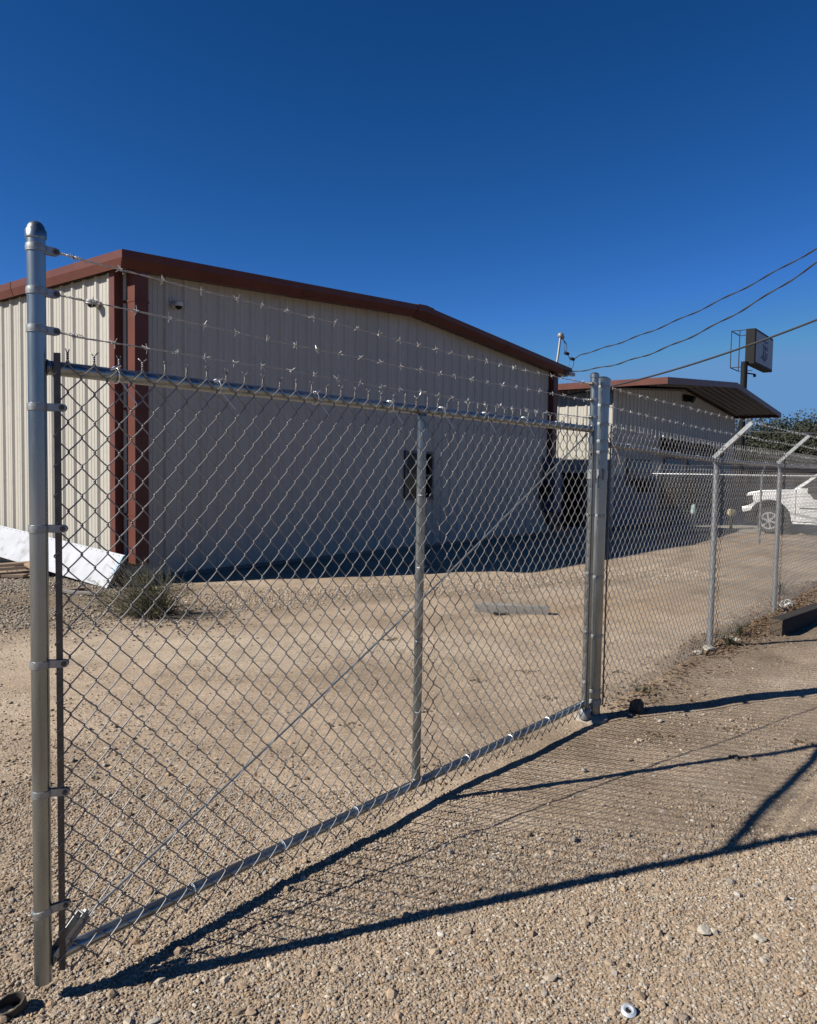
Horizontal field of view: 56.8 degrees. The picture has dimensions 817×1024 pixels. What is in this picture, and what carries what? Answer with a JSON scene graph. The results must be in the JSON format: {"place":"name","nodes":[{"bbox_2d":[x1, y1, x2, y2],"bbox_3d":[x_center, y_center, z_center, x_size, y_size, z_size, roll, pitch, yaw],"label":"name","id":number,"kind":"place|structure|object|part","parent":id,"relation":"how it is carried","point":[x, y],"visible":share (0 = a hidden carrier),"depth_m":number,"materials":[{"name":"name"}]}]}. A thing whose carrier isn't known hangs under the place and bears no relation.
{"place":"outdoors","nodes":[
{"label":"outdoors","id":0,"kind":"place"},
{"bbox_2d":[0,511,816,1023],"bbox_3d":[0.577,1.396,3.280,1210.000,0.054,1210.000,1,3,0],"label":"ground","id":1,"kind":"structure","parent":0,"point":[566,777],"depth_m":4.61,"materials":[{"name":"beige soil"}]},
{"bbox_2d":[0,991,27,1018],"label":"pipe sleeve","id":2,"kind":"object","parent":1,"relation":"on","point":[17,1000],"visible":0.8,"depth_m":2.17,"materials":[{"name":"black plastic"}]},
{"bbox_2d":[0,525,126,588],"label":"metal panel","id":3,"kind":"object","parent":1,"relation":"on","point":[14,545],"visible":0.62,"depth_m":10.37,"materials":[{"name":"white painted metal"}]},
{"bbox_2d":[121,559,165,585],"bbox_3d":[-3.319,0.784,9.489,0.606,0.426,0.550,1,3,0],"label":"dry weed","id":4,"kind":"object","parent":1,"relation":"on","point":[148,575],"visible":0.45,"depth_m":9.47,"materials":[{"name":"green plant"}]},
{"bbox_2d":[70,558,233,621],"bbox_3d":[-2.664,0.776,7.945,1.748,0.605,1.018,1,3,0],"label":"weed bush","id":5,"kind":"object","parent":1,"relation":"on","point":[142,604],"visible":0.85,"depth_m":7.82,"materials":[{"name":"green plant"}]},
{"bbox_2d":[0,570,468,655],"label":"rubble","id":6,"kind":"object","parent":1,"relation":"on","point":[18,584],"visible":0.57,"depth_m":8.14,"materials":[{"name":"stone"}]},
{"bbox_2d":[0,573,27,577],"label":"board","id":7,"kind":"object","parent":6,"relation":"on","point":[22,575],"visible":0.97,"depth_m":10.35,"materials":[{"name":"brown wood"}]},
{"bbox_2d":[0,566,28,570],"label":"board","id":8,"kind":"object","parent":7,"relation":"on","point":[12,568],"visible":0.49,"depth_m":10.59,"materials":[{"name":"brown wood"}]},
{"bbox_2d":[0,561,29,566],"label":"board","id":9,"kind":"object","parent":8,"relation":"on","point":[9,564],"visible":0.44,"depth_m":10.66,"materials":[{"name":"brown wood"}]},
{"bbox_2d":[0,570,29,575],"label":"board","id":10,"kind":"object","parent":6,"relation":"on","point":[18,572],"visible":0.53,"depth_m":10.44,"materials":[{"name":"brown wood"}]},
{"bbox_2d":[63,586,84,590],"bbox_3d":[-4.165,0.951,9.348,0.300,0.042,0.082,2,8,-28],"label":"board","id":11,"kind":"object","parent":6,"relation":"on","point":[75,588],"visible":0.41,"depth_m":9.35,"materials":[{"name":"wood"}]},
{"bbox_2d":[63,589,102,594],"bbox_3d":[-3.966,0.970,9.119,0.550,0.042,0.092,4,4,12],"label":"board","id":12,"kind":"object","parent":6,"relation":"on","point":[69,591],"visible":0.66,"depth_m":9.10,"materials":[{"name":"grey wood"}]},
{"bbox_2d":[257,548,292,576],"bbox_3d":[-1.964,0.711,10.955,0.545,0.450,0.442,-1,4,-29],"label":"dry weed","id":13,"kind":"object","parent":1,"relation":"on","point":[272,562],"visible":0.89,"depth_m":10.94,"materials":[{"name":"green plant"}]},
{"bbox_2d":[0,249,571,582],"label":"warehouse","id":14,"kind":"structure","parent":1,"relation":"on","point":[425,325],"depth_m":11.87,"materials":[{"name":"beige metal"}]},
{"bbox_2d":[86,299,98,307],"bbox_3d":[-4.207,-2.776,10.033,0.128,0.126,0.153,3,4,38],"label":"security camera","id":15,"kind":"object","parent":14,"relation":"attached to","point":[95,305],"visible":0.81,"depth_m":10.02,"materials":[{"name":"grey plastic"}]},
{"bbox_2d":[171,301,182,309],"bbox_3d":[-3.200,-2.874,10.492,0.153,0.126,0.128,3,4,38],"label":"security camera","id":16,"kind":"object","parent":14,"relation":"attached to","point":[178,305],"visible":1,"depth_m":10.45,"materials":[{"name":"grey plastic"}]},
{"bbox_2d":[403,450,433,499],"bbox_3d":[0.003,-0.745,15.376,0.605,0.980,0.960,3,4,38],"label":"window","id":17,"kind":"structure","parent":14,"relation":"in","point":[410,462],"depth_m":15.16,"materials":[{"name":"grey glass"}]},
{"bbox_2d":[547,332,574,445],"bbox_3d":[4.106,-3.014,19.740,0.443,3.320,1.267,3,4,38],"label":"service mast","id":18,"kind":"object","parent":14,"relation":"attached to","point":[560,335],"visible":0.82,"depth_m":19.60,"materials":[{"name":"grey metal"}]},
{"bbox_2d":[564,319,816,395],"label":"overhead cable","id":19,"kind":"object","parent":18,"relation":"attached to","point":[783,332],"visible":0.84,"depth_m":15.49,"materials":[{"name":"black plastic"}]},
{"bbox_2d":[574,248,816,358],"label":"overhead cable","id":20,"kind":"object","parent":18,"relation":"attached to","point":[813,250],"visible":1,"depth_m":15.45,"materials":[{"name":"black plastic"}]},
{"bbox_2d":[572,261,816,371],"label":"overhead cable","id":21,"kind":"object","parent":14,"relation":"attached to","point":[786,283],"visible":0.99,"depth_m":15.45,"materials":[{"name":"black plastic"}]},
{"bbox_2d":[493,612,507,614],"bbox_3d":[1.002,1.111,8.252,0.160,0.032,0.061,1,3,-6],"label":"board","id":22,"kind":"object","parent":1,"relation":"on","point":[497,613],"visible":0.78,"depth_m":8.23,"materials":[{"name":"wood"}]},
{"bbox_2d":[539,458,561,533],"bbox_3d":[3.640,-0.403,19.383,0.318,1.970,0.640,3,4,38],"label":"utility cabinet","id":23,"kind":"object","parent":1,"relation":"on","point":[549,488],"visible":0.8,"depth_m":19.27,"materials":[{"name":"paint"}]},
{"bbox_3d":[3.831,-0.684,19.362,0.016,1.300,0.360,3,4,38],"label":"door","id":24,"kind":"part","parent":23,"relation":"part of","materials":[{"name":"grey metal"}]},
{"bbox_2d":[328,610,813,767],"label":"dirt clods","id":25,"kind":"object","parent":1,"relation":"on","point":[735,757],"visible":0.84,"depth_m":4.61,"materials":[{"name":"soil"}]},
{"bbox_2d":[574,376,610,723],"bbox_3d":[1.189,0.253,4.805,0.219,2.222,0.221,1,3,2],"label":"gate post","id":26,"kind":"object","parent":1,"relation":"on","point":[600,474],"visible":0.73,"depth_m":4.79,"materials":[{"name":"metal"}]},
{"bbox_2d":[24,221,598,986],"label":"swing gate","id":27,"kind":"structure","parent":26,"relation":"attached to","point":[48,955],"depth_m":2.63,"materials":[{"name":"metal"}]},
{"bbox_2d":[629,699,644,713],"bbox_3d":[1.506,1.288,4.970,0.093,0.132,0.086,-2,4,-39],"label":"rock","id":28,"kind":"object","parent":1,"relation":"on","point":[636,706],"visible":0.94,"depth_m":4.95,"materials":[{"name":"grey stone"}]},
{"bbox_2d":[634,685,659,694],"bbox_3d":[1.703,1.282,5.434,0.146,0.067,0.169,0,3,-13],"label":"dry weed","id":29,"kind":"object","parent":1,"relation":"on","point":[643,690],"visible":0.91,"depth_m":5.43,"materials":[{"name":"green plant"}]},
{"bbox_2d":[554,377,780,526],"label":"shop building","id":30,"kind":"structure","parent":1,"relation":"on","point":[735,400],"depth_m":24.84,"materials":[{"name":"beige metal"}]},
{"bbox_2d":[626,459,651,484],"bbox_3d":[7.231,-1.245,23.628,0.030,0.790,2.020,3,4,38],"label":"window","id":31,"kind":"structure","parent":30,"relation":"in","point":[634,463],"depth_m":23.43,"materials":[{"name":"black glass"}]},
{"bbox_2d":[662,457,680,507],"bbox_3d":[9.092,-1.011,26.056,0.030,1.720,1.720,3,4,38],"label":"door","id":32,"kind":"structure","parent":30,"relation":"in","point":[671,461],"depth_m":25.97,"materials":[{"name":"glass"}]},
{"bbox_2d":[685,459,697,517],"bbox_3d":[10.458,-0.886,27.855,0.030,2.220,1.220,3,4,38],"label":"door","id":33,"kind":"structure","parent":30,"relation":"in","point":[689,479],"depth_m":27.72,"materials":[{"name":"grey metal"}]},
{"bbox_2d":[570,580,816,716],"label":"leaf litter","id":34,"kind":"object","parent":1,"relation":"on","point":[795,606],"visible":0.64,"depth_m":7.05,"materials":[{"name":"brown plant"}]},
{"bbox_2d":[692,650,702,654],"bbox_3d":[2.521,1.225,6.598,0.085,0.053,0.074,2,3,10],"label":"rock","id":35,"kind":"object","parent":1,"relation":"on","point":[698,653],"visible":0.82,"depth_m":6.56,"materials":[{"name":"stone"}]},
{"bbox_2d":[601,387,816,706],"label":"chain link fence","id":36,"kind":"object","parent":1,"relation":"on","point":[717,460],"visible":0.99,"depth_m":6.68,"materials":[{"name":"metal"}]},
{"bbox_2d":[703,645,715,652],"bbox_3d":[2.669,1.219,6.735,0.163,0.058,0.110,-2,4,-40],"label":"rock","id":37,"kind":"object","parent":1,"relation":"on","point":[709,648],"visible":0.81,"depth_m":6.71,"materials":[{"name":"stone"}]},
{"bbox_2d":[720,629,743,644],"bbox_3d":[2.971,1.163,6.990,0.241,0.143,0.215,-2,4,-39],"label":"dry weed","id":38,"kind":"object","parent":1,"relation":"on","point":[728,640],"visible":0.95,"depth_m":6.96,"materials":[{"name":"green plant"}]},
{"bbox_2d":[725,636,741,642],"bbox_3d":[3.076,1.203,7.161,0.077,0.052,0.178,-1,3,-26],"label":"rock","id":39,"kind":"object","parent":1,"relation":"on","point":[734,639],"visible":0.52,"depth_m":7.12,"materials":[{"name":"stone"}]},
{"bbox_2d":[652,465,816,545],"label":"chain link fence","id":40,"kind":"object","parent":1,"relation":"on","point":[667,474],"visible":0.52,"depth_m":17.57,"materials":[{"name":"metal"}]},
{"bbox_2d":[727,621,751,635],"bbox_3d":[3.260,1.133,7.412,0.208,0.164,0.289,-1,4,-33],"label":"dry weed","id":41,"kind":"object","parent":1,"relation":"on","point":[740,630],"visible":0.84,"depth_m":7.39,"materials":[{"name":"green plant"}]},
{"bbox_2d":[671,515,816,534],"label":"parking apron","id":42,"kind":"object","parent":1,"relation":"on","point":[724,527],"depth_m":23.48,"materials":[{"name":"concrete"}]},
{"bbox_2d":[690,504,695,526],"bbox_3d":[8.459,0.112,22.432,0.150,0.690,0.146,1,3,0],"label":"bollard","id":43,"kind":"object","parent":42,"relation":"on","point":[694,510],"visible":0.64,"depth_m":22.37,"materials":[{"name":"grey paint"}]},
{"bbox_2d":[742,473,816,532],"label":"pickup truck","id":44,"kind":"object","parent":42,"relation":"on","point":[789,506],"visible":0.52,"depth_m":20.51,"materials":[{"name":"white paint"}]},
{"bbox_3d":[10.838,-0.875,19.930,0.840,0.510,0.158,3,4,39],"label":"side window","id":45,"kind":"part","parent":44,"relation":"part of","materials":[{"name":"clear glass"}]},
{"bbox_2d":[733,440,766,461],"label":"tree","id":46,"kind":"object","parent":1,"relation":"on","point":[748,445],"visible":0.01,"depth_m":57.10,"materials":[{"name":"green plant"}]},
{"bbox_2d":[752,473,765,490],"bbox_3d":[14.804,-0.790,32.011,0.600,1.700,0.075,1,3,-4],"label":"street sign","id":47,"kind":"object","parent":1,"relation":"on","point":[759,477],"visible":0.35,"depth_m":31.94,"materials":[{"name":"grey"}]},
{"bbox_2d":[752,933,766,941],"bbox_3d":[1.175,1.427,2.529,0.045,0.023,0.029,3,4,28],"label":"rock","id":48,"kind":"object","parent":1,"relation":"on","point":[758,937],"visible":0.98,"depth_m":2.52,"materials":[{"name":"stone"}]},
{"bbox_2d":[733,414,795,461],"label":"tree","id":49,"kind":"object","parent":1,"relation":"on","point":[773,421],"visible":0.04,"depth_m":60.24,"materials":[{"name":"green plant"}]},
{"bbox_2d":[732,482,800,510],"bbox_3d":[22.727,-0.597,34.342,22.492,1.320,0.120,1,3,-4],"label":"board fence","id":50,"kind":"object","parent":1,"relation":"on","point":[738,499],"visible":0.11,"depth_m":33.74,"materials":[{"name":"grey wood"}]},
{"bbox_2d":[733,461,816,482],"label":"roadside building","id":51,"kind":"structure","parent":1,"relation":"on","point":[757,471],"depth_m":52.51,"materials":[{"name":"beige paint"}]},
{"bbox_2d":[747,472,772,482],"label":"window","id":52,"kind":"structure","parent":51,"relation":"in","point":[748,481],"depth_m":52.47,"materials":[{"name":"grey glass"}]},
{"bbox_2d":[746,408,816,447],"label":"tree","id":53,"kind":"object","parent":1,"relation":"on","point":[810,425],"visible":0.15,"depth_m":61.29,"materials":[{"name":"green plant"}]},
{"bbox_2d":[751,431,816,464],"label":"tree","id":54,"kind":"object","parent":1,"relation":"on","point":[790,438],"visible":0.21,"depth_m":55.90,"materials":[{"name":"green plant"}]},
{"bbox_2d":[768,572,801,594],"bbox_3d":[4.932,0.940,9.958,0.392,0.329,0.382,1,3,0],"label":"dry weed","id":55,"kind":"object","parent":1,"relation":"on","point":[782,585],"visible":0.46,"depth_m":9.93,"materials":[{"name":"beige plant"}]},
{"bbox_2d":[777,599,795,609],"bbox_3d":[4.529,1.104,9.064,0.132,0.075,0.543,4,4,42],"label":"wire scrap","id":56,"kind":"object","parent":1,"relation":"on","point":[787,604],"visible":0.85,"depth_m":9.07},
{"bbox_2d":[769,603,816,635],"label":"landscape timber","id":57,"kind":"object","parent":1,"relation":"on","point":[790,622],"visible":0.99,"depth_m":7.69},
{"bbox_2d":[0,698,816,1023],"bbox_3d":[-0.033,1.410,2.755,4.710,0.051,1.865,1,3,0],"label":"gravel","id":58,"kind":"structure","parent":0,"point":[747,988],"depth_m":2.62,"materials":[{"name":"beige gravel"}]},
{"bbox_2d":[146,1017,160,1023],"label":"rock","id":59,"kind":"object","parent":58,"relation":"on","point":[154,1020],"visible":1,"depth_m":2.13,"materials":[{"name":"stone"}]},
{"bbox_2d":[571,835,576,841],"bbox_3d":[0.698,1.379,3.179,0.027,0.030,0.031,0,3,-24],"label":"rock","id":60,"kind":"object","parent":58,"relation":"on","point":[574,838],"visible":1,"depth_m":3.17,"materials":[{"name":"grey stone"}]},
{"bbox_2d":[621,1003,635,1018],"bbox_3d":[0.631,1.433,2.168,0.044,0.014,0.044,-9,23,-22],"label":"pipe fitting","id":61,"kind":"object","parent":58,"relation":"on","point":[626,1008],"visible":1,"depth_m":2.17,"materials":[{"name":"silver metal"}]},
{"bbox_2d":[697,923,711,934],"bbox_3d":[1.006,1.422,2.565,0.048,0.030,0.057,4,4,40],"label":"rock","id":62,"kind":"object","parent":58,"relation":"on","point":[703,929],"visible":1,"depth_m":2.56,"materials":[{"name":"stone"}]},
{"bbox_2d":[0,621,816,802],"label":"gravel","id":63,"kind":"structure","parent":0,"point":[216,779],"depth_m":4.65,"materials":[{"name":"beige gravel"}]},
{"bbox_2d":[0,0,816,433],"label":"sky","id":64,"kind":"structure","parent":0,"point":[598,174],"materials":[{"name":"blue"}]},
{"bbox_2d":[171,566,734,612],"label":"gravel","id":65,"kind":"structure","parent":0,"point":[243,595],"depth_m":10.04,"materials":[{"name":"beige gravel"}]},
{"bbox_2d":[474,602,548,614],"bbox_3d":[1.142,1.077,8.398,0.820,0.105,0.100,1,3,8],"label":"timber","id":66,"kind":"object","parent":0,"point":[499,606],"visible":0.74,"depth_m":8.35,"materials":[{"name":"grey wood"}]},
{"bbox_2d":[562,473,587,530],"bbox_3d":[4.785,-0.295,21.161,0.680,1.600,0.980,3,4,38],"label":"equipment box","id":67,"kind":"object","parent":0,"point":[575,502],"visible":0.48,"depth_m":20.78,"materials":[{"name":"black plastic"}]},
{"bbox_2d":[727,509,735,528],"bbox_3d":[9.418,0.204,22.035,0.240,0.580,0.234,1,3,0],"label":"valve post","id":68,"kind":"object","parent":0,"point":[731,526],"visible":0.58,"depth_m":21.98,"materials":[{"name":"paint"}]},
{"bbox_2d":[735,431,816,433],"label":"overhead cable","id":69,"kind":"object","parent":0,"point":[778,432],"visible":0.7,"depth_m":50.10,"materials":[{"name":"black metal"}]},
{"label":"road","id":70,"kind":"structure","parent":0,"visible":0},
{"bbox_2d":[730,328,772,482],"bbox_3d":[17.847,-4.777,39.562,1.202,8.940,4.040,3,4,38],"label":"pole sign","id":71,"kind":"object","parent":70,"relation":"on","point":[758,356],"visible":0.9,"depth_m":38.01,"materials":[{"name":"black plastic"}]}
]}

